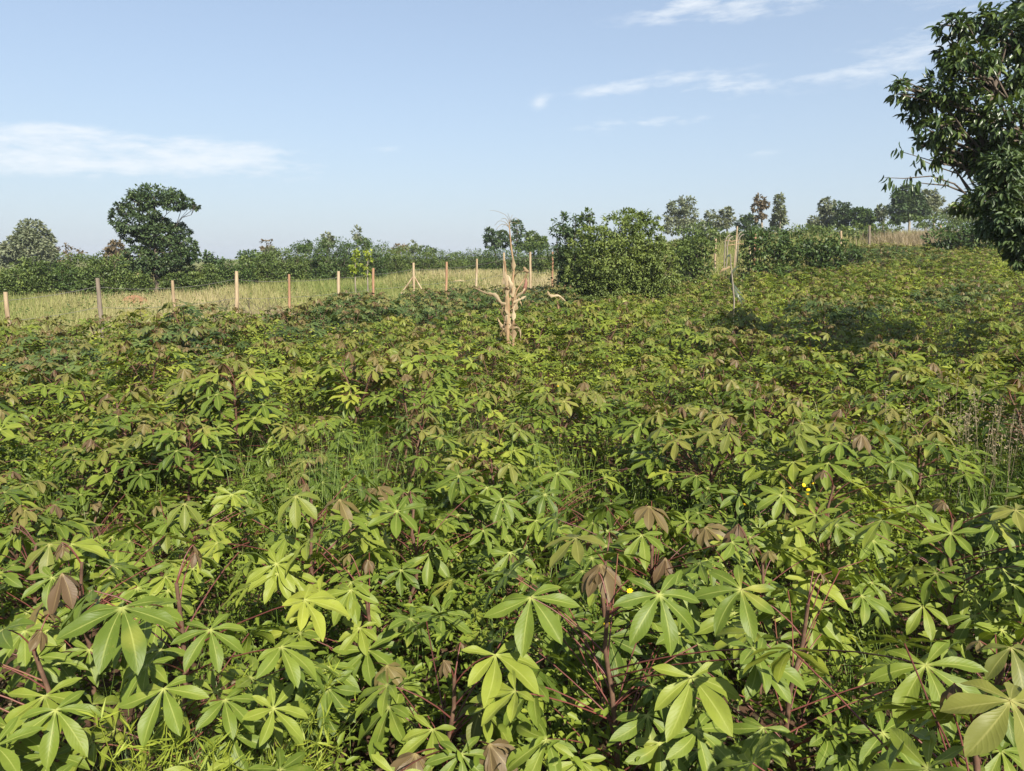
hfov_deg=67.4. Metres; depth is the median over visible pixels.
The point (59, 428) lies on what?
cassava plant
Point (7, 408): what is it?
cassava plant
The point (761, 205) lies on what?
skyline tree
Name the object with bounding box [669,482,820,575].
cassava plant
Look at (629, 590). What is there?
yellow flower
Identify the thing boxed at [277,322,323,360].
cassava plant
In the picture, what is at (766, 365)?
cassava plant
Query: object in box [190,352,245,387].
cassava plant
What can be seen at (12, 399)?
cassava plant
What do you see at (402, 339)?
cassava plant
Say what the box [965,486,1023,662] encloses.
cassava plant
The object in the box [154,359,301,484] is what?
cassava plant
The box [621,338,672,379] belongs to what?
cassava plant
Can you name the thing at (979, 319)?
cassava plant
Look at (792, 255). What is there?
scrub bush
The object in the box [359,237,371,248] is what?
skyline tree
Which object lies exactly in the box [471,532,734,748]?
cassava plant
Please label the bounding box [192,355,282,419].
cassava plant
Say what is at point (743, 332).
cassava plant
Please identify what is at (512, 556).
cassava plant
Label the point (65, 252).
bare tree
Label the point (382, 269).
hedge bush
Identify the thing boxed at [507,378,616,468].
cassava plant
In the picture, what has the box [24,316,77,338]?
cassava plant
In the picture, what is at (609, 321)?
cassava plant
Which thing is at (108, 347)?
cassava plant
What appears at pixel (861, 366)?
cassava plant
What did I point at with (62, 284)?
hedge bush
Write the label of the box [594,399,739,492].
cassava plant
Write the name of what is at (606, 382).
cassava plant
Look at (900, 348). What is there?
cassava plant
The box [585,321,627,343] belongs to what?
cassava plant
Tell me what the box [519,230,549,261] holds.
tree
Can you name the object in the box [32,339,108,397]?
cassava plant
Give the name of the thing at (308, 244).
skyline tree
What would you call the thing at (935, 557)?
cassava plant
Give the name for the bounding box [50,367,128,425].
cassava plant
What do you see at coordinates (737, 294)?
bare dead tree
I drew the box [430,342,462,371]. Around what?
cassava plant
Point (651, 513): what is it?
cassava plant
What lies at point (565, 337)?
cassava plant
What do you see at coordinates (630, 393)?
cassava plant
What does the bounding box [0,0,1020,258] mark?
sky
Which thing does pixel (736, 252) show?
stick arbour
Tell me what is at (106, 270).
hedge bush
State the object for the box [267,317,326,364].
cassava plant
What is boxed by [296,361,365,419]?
cassava plant
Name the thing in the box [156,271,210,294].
hedge bush
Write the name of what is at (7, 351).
cassava plant
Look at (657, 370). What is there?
cassava plant
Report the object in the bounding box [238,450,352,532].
cassava plant
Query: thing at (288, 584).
cassava plant
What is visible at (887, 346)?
cassava plant
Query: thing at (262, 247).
skyline tree
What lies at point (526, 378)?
cassava plant
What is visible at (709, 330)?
cassava plant
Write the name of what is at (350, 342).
cassava plant
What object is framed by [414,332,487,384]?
cassava plant
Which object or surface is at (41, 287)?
hedge bush
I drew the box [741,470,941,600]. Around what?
cassava plant
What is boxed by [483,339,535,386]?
cassava plant
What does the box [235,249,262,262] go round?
skyline tree
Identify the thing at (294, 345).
cassava plant
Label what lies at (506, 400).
cassava plant
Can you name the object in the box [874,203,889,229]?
skyline tree
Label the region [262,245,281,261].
skyline tree
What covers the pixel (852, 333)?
cassava plant
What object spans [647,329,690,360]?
cassava plant
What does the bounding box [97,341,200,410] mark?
cassava plant
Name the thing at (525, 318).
cassava plant
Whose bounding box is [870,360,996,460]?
cassava plant
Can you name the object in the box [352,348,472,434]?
cassava plant
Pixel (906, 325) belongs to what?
cassava plant
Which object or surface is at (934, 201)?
skyline tree
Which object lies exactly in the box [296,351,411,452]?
cassava plant
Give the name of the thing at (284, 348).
cassava plant
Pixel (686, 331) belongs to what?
cassava plant
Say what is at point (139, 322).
cassava plant
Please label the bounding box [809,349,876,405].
cassava plant
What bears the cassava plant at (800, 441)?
on the ground at (730, 673)
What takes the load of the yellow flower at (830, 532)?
on the ground at (730, 673)
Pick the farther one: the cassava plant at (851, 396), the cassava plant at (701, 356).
the cassava plant at (701, 356)
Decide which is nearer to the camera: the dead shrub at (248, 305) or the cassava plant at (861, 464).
the cassava plant at (861, 464)
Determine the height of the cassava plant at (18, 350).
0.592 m
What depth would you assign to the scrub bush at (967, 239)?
32.20 m
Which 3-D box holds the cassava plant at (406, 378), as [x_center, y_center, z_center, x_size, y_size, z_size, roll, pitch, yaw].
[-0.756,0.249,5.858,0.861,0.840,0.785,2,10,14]
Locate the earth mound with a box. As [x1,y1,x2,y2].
[122,295,149,306]
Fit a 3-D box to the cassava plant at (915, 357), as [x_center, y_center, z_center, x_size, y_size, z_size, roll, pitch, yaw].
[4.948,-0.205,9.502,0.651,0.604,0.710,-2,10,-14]
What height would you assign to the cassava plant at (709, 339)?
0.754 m
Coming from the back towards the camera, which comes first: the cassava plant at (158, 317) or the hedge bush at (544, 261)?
the hedge bush at (544, 261)
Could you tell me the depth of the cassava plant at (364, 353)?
7.04 m
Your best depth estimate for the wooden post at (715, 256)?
32.51 m
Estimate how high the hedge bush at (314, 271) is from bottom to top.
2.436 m
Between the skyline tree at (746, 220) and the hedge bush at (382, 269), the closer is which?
the hedge bush at (382, 269)
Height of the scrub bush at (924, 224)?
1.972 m
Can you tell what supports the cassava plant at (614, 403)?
on the ground at (730, 673)
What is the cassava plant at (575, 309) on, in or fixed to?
on the ground at (730, 673)
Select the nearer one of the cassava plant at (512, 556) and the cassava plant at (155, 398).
the cassava plant at (512, 556)
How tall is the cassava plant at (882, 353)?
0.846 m
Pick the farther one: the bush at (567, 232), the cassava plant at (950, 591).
the bush at (567, 232)
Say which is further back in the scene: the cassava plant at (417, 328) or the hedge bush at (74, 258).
the hedge bush at (74, 258)
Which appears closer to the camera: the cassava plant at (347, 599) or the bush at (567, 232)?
the cassava plant at (347, 599)
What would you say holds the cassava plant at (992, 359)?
on the ground at (730, 673)
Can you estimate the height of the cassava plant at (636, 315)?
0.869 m
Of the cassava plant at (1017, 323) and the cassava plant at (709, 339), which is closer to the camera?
the cassava plant at (709, 339)
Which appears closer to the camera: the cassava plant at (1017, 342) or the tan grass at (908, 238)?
the cassava plant at (1017, 342)
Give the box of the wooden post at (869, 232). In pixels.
[868,225,870,244]
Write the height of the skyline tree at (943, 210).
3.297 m
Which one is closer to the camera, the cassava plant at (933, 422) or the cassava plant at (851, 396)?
the cassava plant at (933, 422)
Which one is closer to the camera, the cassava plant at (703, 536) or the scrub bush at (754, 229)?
the cassava plant at (703, 536)
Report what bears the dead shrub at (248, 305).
on the ground at (730, 673)
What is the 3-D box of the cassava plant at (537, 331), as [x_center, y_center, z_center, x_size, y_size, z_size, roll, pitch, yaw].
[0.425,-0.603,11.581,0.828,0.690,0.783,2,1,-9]
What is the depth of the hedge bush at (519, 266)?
44.19 m
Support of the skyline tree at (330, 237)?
on the ground at (730, 673)
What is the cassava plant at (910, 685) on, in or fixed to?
on the ground at (730, 673)
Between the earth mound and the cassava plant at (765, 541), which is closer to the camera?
the cassava plant at (765, 541)
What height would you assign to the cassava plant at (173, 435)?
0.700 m
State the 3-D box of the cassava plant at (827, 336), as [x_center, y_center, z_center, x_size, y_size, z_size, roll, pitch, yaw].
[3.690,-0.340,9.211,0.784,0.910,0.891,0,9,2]
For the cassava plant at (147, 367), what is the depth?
7.51 m
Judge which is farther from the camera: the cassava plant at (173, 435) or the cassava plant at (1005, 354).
the cassava plant at (1005, 354)
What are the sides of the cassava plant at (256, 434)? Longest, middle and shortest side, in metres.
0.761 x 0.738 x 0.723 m
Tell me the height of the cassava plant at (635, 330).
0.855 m
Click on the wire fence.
(99, 300)
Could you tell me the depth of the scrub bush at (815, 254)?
26.44 m
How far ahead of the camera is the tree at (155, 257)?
32.13 m
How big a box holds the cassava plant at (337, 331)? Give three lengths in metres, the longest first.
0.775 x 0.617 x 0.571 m
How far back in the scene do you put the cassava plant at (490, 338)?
9.84 m
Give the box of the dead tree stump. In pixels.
[455,210,528,385]
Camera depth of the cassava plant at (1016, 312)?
12.20 m
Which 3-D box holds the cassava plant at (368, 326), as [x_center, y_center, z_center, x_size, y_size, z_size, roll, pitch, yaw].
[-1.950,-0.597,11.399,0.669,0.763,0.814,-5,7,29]
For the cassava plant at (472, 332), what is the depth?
10.87 m
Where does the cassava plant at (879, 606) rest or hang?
on the ground at (730, 673)
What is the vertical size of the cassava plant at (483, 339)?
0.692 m
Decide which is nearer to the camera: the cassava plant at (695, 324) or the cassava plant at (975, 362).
the cassava plant at (975, 362)
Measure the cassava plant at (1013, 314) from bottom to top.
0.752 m
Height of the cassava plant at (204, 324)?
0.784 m
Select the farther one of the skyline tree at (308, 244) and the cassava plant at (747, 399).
the skyline tree at (308, 244)
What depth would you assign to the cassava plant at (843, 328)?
11.15 m
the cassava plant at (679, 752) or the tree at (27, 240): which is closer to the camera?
the cassava plant at (679, 752)
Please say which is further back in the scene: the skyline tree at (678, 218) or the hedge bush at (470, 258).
the skyline tree at (678, 218)
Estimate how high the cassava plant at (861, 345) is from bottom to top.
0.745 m
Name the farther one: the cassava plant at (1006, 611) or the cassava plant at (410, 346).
the cassava plant at (410, 346)
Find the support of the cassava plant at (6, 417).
on the ground at (730, 673)
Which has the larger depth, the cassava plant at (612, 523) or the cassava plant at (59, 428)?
the cassava plant at (59, 428)
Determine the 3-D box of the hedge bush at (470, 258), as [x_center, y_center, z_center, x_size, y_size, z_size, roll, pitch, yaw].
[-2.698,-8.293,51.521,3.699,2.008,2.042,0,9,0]
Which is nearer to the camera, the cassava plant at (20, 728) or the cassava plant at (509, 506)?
the cassava plant at (20, 728)
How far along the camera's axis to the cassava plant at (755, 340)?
9.22 m
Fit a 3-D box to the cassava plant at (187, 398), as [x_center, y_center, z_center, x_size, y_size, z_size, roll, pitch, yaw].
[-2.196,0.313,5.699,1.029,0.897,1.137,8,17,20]
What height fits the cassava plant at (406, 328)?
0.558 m
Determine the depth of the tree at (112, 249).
43.10 m
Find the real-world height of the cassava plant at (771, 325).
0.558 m
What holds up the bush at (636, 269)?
on the ground at (730, 673)
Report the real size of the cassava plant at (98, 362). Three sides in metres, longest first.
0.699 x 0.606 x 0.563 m
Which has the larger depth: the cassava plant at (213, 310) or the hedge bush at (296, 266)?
the hedge bush at (296, 266)
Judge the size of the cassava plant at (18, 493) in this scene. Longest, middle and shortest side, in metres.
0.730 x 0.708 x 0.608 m
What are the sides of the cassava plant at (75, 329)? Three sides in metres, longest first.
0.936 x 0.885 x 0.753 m
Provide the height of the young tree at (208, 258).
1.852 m
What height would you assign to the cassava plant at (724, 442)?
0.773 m
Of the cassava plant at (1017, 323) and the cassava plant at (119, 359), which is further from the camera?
the cassava plant at (1017, 323)
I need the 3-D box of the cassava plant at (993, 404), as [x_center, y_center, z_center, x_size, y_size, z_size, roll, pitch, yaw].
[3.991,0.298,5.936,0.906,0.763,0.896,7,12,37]
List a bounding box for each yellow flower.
[603,622,623,746]
[627,588,652,679]
[771,487,790,578]
[812,483,850,585]
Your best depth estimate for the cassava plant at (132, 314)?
12.03 m
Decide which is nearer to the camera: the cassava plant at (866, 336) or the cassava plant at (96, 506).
the cassava plant at (96, 506)
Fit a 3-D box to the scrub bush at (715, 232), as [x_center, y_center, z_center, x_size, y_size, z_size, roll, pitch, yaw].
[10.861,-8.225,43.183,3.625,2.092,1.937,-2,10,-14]
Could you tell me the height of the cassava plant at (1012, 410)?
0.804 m
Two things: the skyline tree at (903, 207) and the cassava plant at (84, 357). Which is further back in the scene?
the skyline tree at (903, 207)
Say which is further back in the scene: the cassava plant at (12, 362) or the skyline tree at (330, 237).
the skyline tree at (330, 237)
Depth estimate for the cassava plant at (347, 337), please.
10.44 m
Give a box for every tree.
[0,217,61,271]
[57,242,87,266]
[101,239,129,269]
[107,182,202,292]
[202,250,224,266]
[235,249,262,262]
[259,239,274,251]
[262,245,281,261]
[296,239,312,253]
[320,230,334,249]
[351,224,362,259]
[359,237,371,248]
[391,243,408,253]
[406,239,421,253]
[419,244,436,264]
[482,226,509,265]
[508,219,526,257]
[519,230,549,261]
[662,195,706,237]
[698,209,721,233]
[714,205,736,231]
[719,254,743,332]
[733,212,760,229]
[750,193,769,226]
[768,192,789,229]
[805,214,819,227]
[816,196,836,228]
[829,200,855,229]
[848,206,876,230]
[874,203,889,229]
[878,0,1023,237]
[883,182,933,231]
[920,187,945,224]
[937,203,977,227]
[963,141,1023,271]
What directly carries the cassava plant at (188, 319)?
on the ground at (730, 673)
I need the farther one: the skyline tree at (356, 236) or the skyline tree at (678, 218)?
the skyline tree at (678, 218)
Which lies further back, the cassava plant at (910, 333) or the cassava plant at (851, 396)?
the cassava plant at (910, 333)
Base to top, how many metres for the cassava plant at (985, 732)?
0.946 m
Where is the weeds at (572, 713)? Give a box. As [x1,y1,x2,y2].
[0,247,1023,770]
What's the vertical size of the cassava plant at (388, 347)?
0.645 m
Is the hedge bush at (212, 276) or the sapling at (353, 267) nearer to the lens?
the sapling at (353, 267)
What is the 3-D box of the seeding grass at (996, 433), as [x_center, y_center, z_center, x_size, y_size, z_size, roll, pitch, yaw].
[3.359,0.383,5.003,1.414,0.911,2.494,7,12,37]
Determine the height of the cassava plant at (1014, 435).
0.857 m
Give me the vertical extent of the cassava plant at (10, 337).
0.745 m
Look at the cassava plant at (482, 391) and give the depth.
5.96 m
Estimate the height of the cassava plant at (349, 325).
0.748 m
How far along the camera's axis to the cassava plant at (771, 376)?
8.02 m
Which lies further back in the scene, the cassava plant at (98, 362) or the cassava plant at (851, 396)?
the cassava plant at (98, 362)
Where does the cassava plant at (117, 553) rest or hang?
on the ground at (730, 673)
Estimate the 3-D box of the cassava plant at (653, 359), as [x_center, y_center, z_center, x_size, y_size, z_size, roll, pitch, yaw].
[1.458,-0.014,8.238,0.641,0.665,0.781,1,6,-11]
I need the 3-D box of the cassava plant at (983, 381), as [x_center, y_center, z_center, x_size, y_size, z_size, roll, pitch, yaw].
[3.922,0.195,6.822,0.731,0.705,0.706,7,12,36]
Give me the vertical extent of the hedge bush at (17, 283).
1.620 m
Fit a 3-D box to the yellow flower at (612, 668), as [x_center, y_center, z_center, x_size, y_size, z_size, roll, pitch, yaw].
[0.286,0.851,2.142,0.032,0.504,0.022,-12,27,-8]
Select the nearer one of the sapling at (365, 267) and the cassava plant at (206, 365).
the cassava plant at (206, 365)
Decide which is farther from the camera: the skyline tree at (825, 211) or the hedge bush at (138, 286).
the skyline tree at (825, 211)
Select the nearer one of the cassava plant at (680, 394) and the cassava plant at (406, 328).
the cassava plant at (680, 394)
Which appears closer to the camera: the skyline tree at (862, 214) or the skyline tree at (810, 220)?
the skyline tree at (862, 214)
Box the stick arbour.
[723,226,759,271]
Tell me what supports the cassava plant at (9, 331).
on the ground at (730, 673)
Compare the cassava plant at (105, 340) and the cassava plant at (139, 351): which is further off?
the cassava plant at (105, 340)
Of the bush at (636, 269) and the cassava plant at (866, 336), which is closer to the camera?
the cassava plant at (866, 336)
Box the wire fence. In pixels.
[0,252,553,338]
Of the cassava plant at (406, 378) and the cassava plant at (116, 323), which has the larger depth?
the cassava plant at (116, 323)
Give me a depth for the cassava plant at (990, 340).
8.37 m
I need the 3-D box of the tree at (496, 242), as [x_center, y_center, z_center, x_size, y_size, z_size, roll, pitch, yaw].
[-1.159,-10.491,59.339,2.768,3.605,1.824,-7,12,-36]
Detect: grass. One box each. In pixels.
[0,228,1002,357]
[202,227,980,333]
[871,369,1023,517]
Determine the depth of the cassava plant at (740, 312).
12.17 m
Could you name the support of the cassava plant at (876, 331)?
on the ground at (730, 673)
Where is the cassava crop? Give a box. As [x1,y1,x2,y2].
[67,241,1023,354]
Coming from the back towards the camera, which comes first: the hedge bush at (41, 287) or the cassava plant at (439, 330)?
the hedge bush at (41, 287)
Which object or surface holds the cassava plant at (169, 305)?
on the ground at (730, 673)
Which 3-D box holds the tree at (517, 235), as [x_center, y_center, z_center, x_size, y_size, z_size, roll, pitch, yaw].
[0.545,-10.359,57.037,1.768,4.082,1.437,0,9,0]
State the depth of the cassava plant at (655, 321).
11.35 m
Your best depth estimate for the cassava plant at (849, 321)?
12.74 m
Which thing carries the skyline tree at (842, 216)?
on the ground at (730, 673)
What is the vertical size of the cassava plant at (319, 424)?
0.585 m
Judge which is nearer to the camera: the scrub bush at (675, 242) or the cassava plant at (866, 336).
the cassava plant at (866, 336)
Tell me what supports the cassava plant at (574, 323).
on the ground at (730, 673)
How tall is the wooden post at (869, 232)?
1.447 m
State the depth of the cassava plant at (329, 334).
11.29 m
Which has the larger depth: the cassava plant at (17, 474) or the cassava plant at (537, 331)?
the cassava plant at (537, 331)
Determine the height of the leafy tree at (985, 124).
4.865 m
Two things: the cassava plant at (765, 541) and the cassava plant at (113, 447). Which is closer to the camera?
the cassava plant at (765, 541)
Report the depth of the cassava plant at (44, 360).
7.41 m
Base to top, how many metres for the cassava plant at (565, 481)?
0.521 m
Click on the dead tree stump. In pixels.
(506, 326)
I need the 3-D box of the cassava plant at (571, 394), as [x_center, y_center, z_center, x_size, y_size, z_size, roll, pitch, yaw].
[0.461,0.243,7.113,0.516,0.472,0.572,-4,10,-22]
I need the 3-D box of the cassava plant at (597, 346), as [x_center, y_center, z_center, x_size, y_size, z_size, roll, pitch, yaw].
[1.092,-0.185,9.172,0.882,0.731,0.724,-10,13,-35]
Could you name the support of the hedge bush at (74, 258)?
on the ground at (730, 673)
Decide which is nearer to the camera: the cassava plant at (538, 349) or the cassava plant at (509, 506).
the cassava plant at (509, 506)
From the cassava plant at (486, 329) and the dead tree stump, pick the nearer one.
the dead tree stump
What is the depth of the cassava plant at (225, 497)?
3.86 m
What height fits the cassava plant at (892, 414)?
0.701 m
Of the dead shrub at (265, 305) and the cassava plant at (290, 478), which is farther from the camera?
the dead shrub at (265, 305)
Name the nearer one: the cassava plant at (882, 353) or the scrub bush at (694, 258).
the cassava plant at (882, 353)
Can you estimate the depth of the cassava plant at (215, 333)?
10.34 m
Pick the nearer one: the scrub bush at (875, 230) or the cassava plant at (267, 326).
the cassava plant at (267, 326)
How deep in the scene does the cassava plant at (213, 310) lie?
12.02 m
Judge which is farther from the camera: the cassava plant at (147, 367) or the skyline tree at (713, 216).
the skyline tree at (713, 216)
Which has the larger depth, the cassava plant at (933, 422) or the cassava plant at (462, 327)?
the cassava plant at (462, 327)
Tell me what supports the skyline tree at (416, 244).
on the ground at (730, 673)
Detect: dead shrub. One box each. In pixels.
[219,296,240,311]
[239,295,275,313]
[246,295,284,314]
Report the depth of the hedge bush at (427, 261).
45.15 m
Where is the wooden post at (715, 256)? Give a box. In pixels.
[714,239,716,271]
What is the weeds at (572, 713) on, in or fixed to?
on the ground at (730, 673)
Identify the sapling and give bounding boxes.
[348,248,360,292]
[359,248,373,291]
[578,207,595,234]
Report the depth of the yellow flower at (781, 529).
3.38 m
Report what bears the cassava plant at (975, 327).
on the ground at (730, 673)
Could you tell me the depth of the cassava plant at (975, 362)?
7.47 m
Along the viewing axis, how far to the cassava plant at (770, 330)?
11.11 m
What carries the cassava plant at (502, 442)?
on the ground at (730, 673)
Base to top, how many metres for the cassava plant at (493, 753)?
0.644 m
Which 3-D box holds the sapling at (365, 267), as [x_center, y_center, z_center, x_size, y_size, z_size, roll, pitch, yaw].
[-5.617,-4.236,29.736,0.552,2.168,0.670,0,9,0]
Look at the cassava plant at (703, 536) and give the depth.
3.20 m
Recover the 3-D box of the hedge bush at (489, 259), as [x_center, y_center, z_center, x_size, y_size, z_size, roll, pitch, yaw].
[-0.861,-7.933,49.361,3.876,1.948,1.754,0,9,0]
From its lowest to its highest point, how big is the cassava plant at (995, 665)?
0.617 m
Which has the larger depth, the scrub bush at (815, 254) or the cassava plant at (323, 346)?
the scrub bush at (815, 254)
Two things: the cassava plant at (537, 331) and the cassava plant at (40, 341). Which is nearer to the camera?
the cassava plant at (40, 341)
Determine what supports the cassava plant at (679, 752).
on the ground at (730, 673)
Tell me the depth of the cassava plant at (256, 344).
9.06 m
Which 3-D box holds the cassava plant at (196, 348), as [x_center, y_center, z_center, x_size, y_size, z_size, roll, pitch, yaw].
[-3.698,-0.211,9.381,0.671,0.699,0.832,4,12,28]
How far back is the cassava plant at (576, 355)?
8.64 m
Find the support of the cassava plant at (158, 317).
on the ground at (730, 673)
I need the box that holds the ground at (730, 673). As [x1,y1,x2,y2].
[0,245,1023,770]
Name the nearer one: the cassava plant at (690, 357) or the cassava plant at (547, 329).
the cassava plant at (690, 357)
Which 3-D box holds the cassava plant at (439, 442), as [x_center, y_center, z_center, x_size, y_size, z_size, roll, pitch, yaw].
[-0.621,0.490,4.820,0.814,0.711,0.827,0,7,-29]
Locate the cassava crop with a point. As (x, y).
(463, 306)
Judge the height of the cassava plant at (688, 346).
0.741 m
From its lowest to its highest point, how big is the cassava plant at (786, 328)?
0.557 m
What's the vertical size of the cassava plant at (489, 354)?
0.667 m
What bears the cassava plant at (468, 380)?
on the ground at (730, 673)
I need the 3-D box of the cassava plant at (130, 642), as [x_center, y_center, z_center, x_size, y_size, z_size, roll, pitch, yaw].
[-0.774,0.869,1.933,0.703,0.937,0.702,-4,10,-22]
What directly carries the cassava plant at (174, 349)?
on the ground at (730, 673)
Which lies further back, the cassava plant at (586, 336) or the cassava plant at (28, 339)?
the cassava plant at (586, 336)
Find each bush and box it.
[0,267,37,298]
[6,256,58,296]
[37,261,82,295]
[49,252,104,293]
[72,250,133,296]
[118,270,154,297]
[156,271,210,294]
[180,263,227,290]
[209,258,257,287]
[230,252,285,286]
[258,247,310,283]
[283,242,332,282]
[307,236,361,280]
[335,234,391,279]
[362,243,411,275]
[390,244,445,272]
[416,249,469,270]
[448,248,497,269]
[469,247,523,271]
[504,241,557,273]
[536,245,570,274]
[545,211,596,310]
[559,207,686,313]
[668,238,695,279]
[673,220,734,247]
[674,232,718,297]
[730,225,794,241]
[735,227,814,288]
[788,222,863,237]
[794,230,866,282]
[846,220,902,244]
[906,211,978,231]
[920,222,998,256]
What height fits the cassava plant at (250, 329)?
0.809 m
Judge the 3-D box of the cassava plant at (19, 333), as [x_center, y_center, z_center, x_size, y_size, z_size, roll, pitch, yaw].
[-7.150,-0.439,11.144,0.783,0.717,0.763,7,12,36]
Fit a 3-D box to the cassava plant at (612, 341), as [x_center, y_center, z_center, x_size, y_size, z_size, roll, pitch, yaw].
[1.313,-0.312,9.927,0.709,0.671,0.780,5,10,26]
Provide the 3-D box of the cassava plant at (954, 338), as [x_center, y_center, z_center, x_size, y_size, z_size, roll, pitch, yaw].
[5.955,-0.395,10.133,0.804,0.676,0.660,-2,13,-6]
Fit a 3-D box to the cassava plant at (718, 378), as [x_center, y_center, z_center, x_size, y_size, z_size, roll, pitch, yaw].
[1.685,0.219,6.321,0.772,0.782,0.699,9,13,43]
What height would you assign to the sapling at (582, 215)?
3.320 m
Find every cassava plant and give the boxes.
[0,317,44,367]
[0,325,24,358]
[0,327,88,398]
[0,331,39,356]
[0,340,25,380]
[0,344,45,375]
[0,351,60,409]
[0,368,43,403]
[0,368,93,471]
[0,376,28,466]
[0,378,54,431]
[0,409,54,525]
[0,411,115,487]
[0,460,46,557]
[0,480,104,620]
[0,524,126,658]
[0,532,198,726]
[0,614,178,770]
[4,348,101,414]
[21,330,81,380]
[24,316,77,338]
[24,489,157,573]
[29,334,88,364]
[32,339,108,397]
[39,381,174,460]
[39,432,182,516]
[49,324,96,363]
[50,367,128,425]
[53,343,111,373]
[56,488,274,635]
[56,544,349,770]
[68,391,214,504]
[80,357,141,393]
[82,337,128,366]
[83,342,138,389]
[91,316,146,342]
[92,360,169,416]
[94,353,152,380]
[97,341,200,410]
[104,330,152,356]
[111,307,153,356]
[114,413,244,519]
[118,392,212,459]
[121,343,198,390]
[123,319,193,352]
[128,323,206,383]
[140,306,193,347]
[149,366,291,471]
[151,299,204,359]
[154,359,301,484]
[162,313,202,342]
[165,487,326,568]
[172,340,234,371]
[177,371,266,448]
[180,321,232,361]
[184,317,251,364]
[187,471,400,669]
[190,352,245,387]
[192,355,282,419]
[197,357,252,395]
[198,307,251,351]
[221,319,267,357]
[235,316,289,352]
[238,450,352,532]
[242,336,292,374]
[251,337,292,368]
[251,341,313,395]
[256,415,367,488]
[257,361,341,432]
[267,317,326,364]
[268,303,325,348]
[274,533,479,750]
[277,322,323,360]
[278,341,313,370]
[293,344,349,379]
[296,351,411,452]
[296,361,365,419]
[304,325,345,343]
[306,343,350,365]
[310,331,384,386]
[312,332,357,355]
[313,483,467,596]
[322,343,418,426]
[327,333,375,359]
[331,318,388,341]
[339,403,477,501]
[349,482,519,616]
[351,366,462,466]
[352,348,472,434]
[355,606,580,770]
[358,320,400,348]
[362,345,428,371]
[371,336,413,358]
[375,332,446,397]
[384,324,413,345]
[389,336,458,398]
[391,454,524,546]
[401,324,445,350]
[402,531,602,659]
[408,324,466,381]
[412,453,563,572]
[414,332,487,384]
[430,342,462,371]
[436,376,527,446]
[436,420,558,510]
[440,373,503,427]
[445,324,472,357]
[454,346,526,392]
[460,331,491,355]
[461,327,531,380]
[462,332,511,367]
[464,326,499,359]
[469,550,806,770]
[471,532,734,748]
[477,467,626,560]
[482,387,557,442]
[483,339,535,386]
[491,310,540,350]
[491,363,538,414]
[502,329,535,352]
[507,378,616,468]
[511,338,574,386]
[517,317,562,365]
[517,324,565,360]
[532,321,563,347]
[534,493,676,585]
[536,297,605,356]
[537,496,767,667]
[539,333,585,379]
[540,387,588,422]
[541,350,598,393]
[546,391,633,450]
[548,323,591,345]
[549,314,616,374]
[570,341,630,390]
[575,304,643,353]
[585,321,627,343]
[585,334,636,373]
[590,372,668,418]
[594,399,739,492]
[596,364,645,400]
[600,310,650,353]
[601,389,683,466]
[611,317,673,375]
[620,359,706,436]
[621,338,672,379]
[623,354,678,401]
[624,407,787,523]
[624,561,987,770]
[628,315,678,366]
[637,523,784,634]
[639,318,708,372]
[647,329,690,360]
[654,373,708,404]
[665,328,722,366]
[667,319,714,353]
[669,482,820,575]
[671,524,895,702]
[673,352,734,405]
[675,363,759,454]
[677,350,724,393]
[684,346,765,413]
[691,325,752,366]
[697,325,735,357]
[697,378,821,476]
[708,634,1023,770]
[713,378,788,430]
[715,307,760,349]
[717,333,787,385]
[720,326,772,374]
[722,315,769,361]
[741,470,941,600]
[742,417,919,550]
[746,340,819,395]
[753,333,820,364]
[755,323,784,345]
[757,329,794,360]
[761,368,837,399]
[768,350,854,407]
[769,325,808,355]
[777,419,880,497]
[778,332,827,359]
[782,317,853,382]
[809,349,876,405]
[815,381,905,446]
[816,499,1023,686]
[817,394,938,486]
[818,331,873,368]
[824,324,856,357]
[825,318,865,340]
[828,330,871,360]
[840,407,1005,532]
[841,347,926,423]
[844,338,901,397]
[845,352,897,390]
[848,334,951,387]
[850,620,1023,770]
[864,328,885,344]
[867,370,944,443]
[869,495,1023,583]
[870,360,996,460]
[874,318,909,343]
[883,321,925,352]
[888,327,933,350]
[891,344,908,359]
[891,345,941,376]
[916,368,1000,440]
[925,312,963,345]
[930,330,985,366]
[932,327,1023,388]
[937,352,1012,406]
[946,379,1023,500]
[949,320,1013,359]
[957,317,999,344]
[965,315,1023,351]
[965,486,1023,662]
[969,340,1023,376]
[969,372,1023,468]
[971,572,1023,662]
[973,375,1023,442]
[975,347,1017,380]
[982,317,1023,345]
[990,341,1023,389]
[992,391,1023,444]
[993,308,1023,342]
[1002,337,1023,371]
[1006,303,1023,330]
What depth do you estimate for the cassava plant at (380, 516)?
3.18 m
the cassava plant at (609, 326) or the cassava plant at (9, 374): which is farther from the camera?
the cassava plant at (609, 326)
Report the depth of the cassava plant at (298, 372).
6.71 m
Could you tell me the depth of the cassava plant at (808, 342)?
10.49 m
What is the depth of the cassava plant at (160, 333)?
9.72 m
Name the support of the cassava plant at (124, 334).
on the ground at (730, 673)
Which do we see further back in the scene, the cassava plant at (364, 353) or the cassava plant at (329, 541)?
the cassava plant at (364, 353)
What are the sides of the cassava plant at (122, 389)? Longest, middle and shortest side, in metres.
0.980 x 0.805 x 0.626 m
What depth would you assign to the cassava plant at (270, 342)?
10.44 m
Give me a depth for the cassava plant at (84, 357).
9.86 m

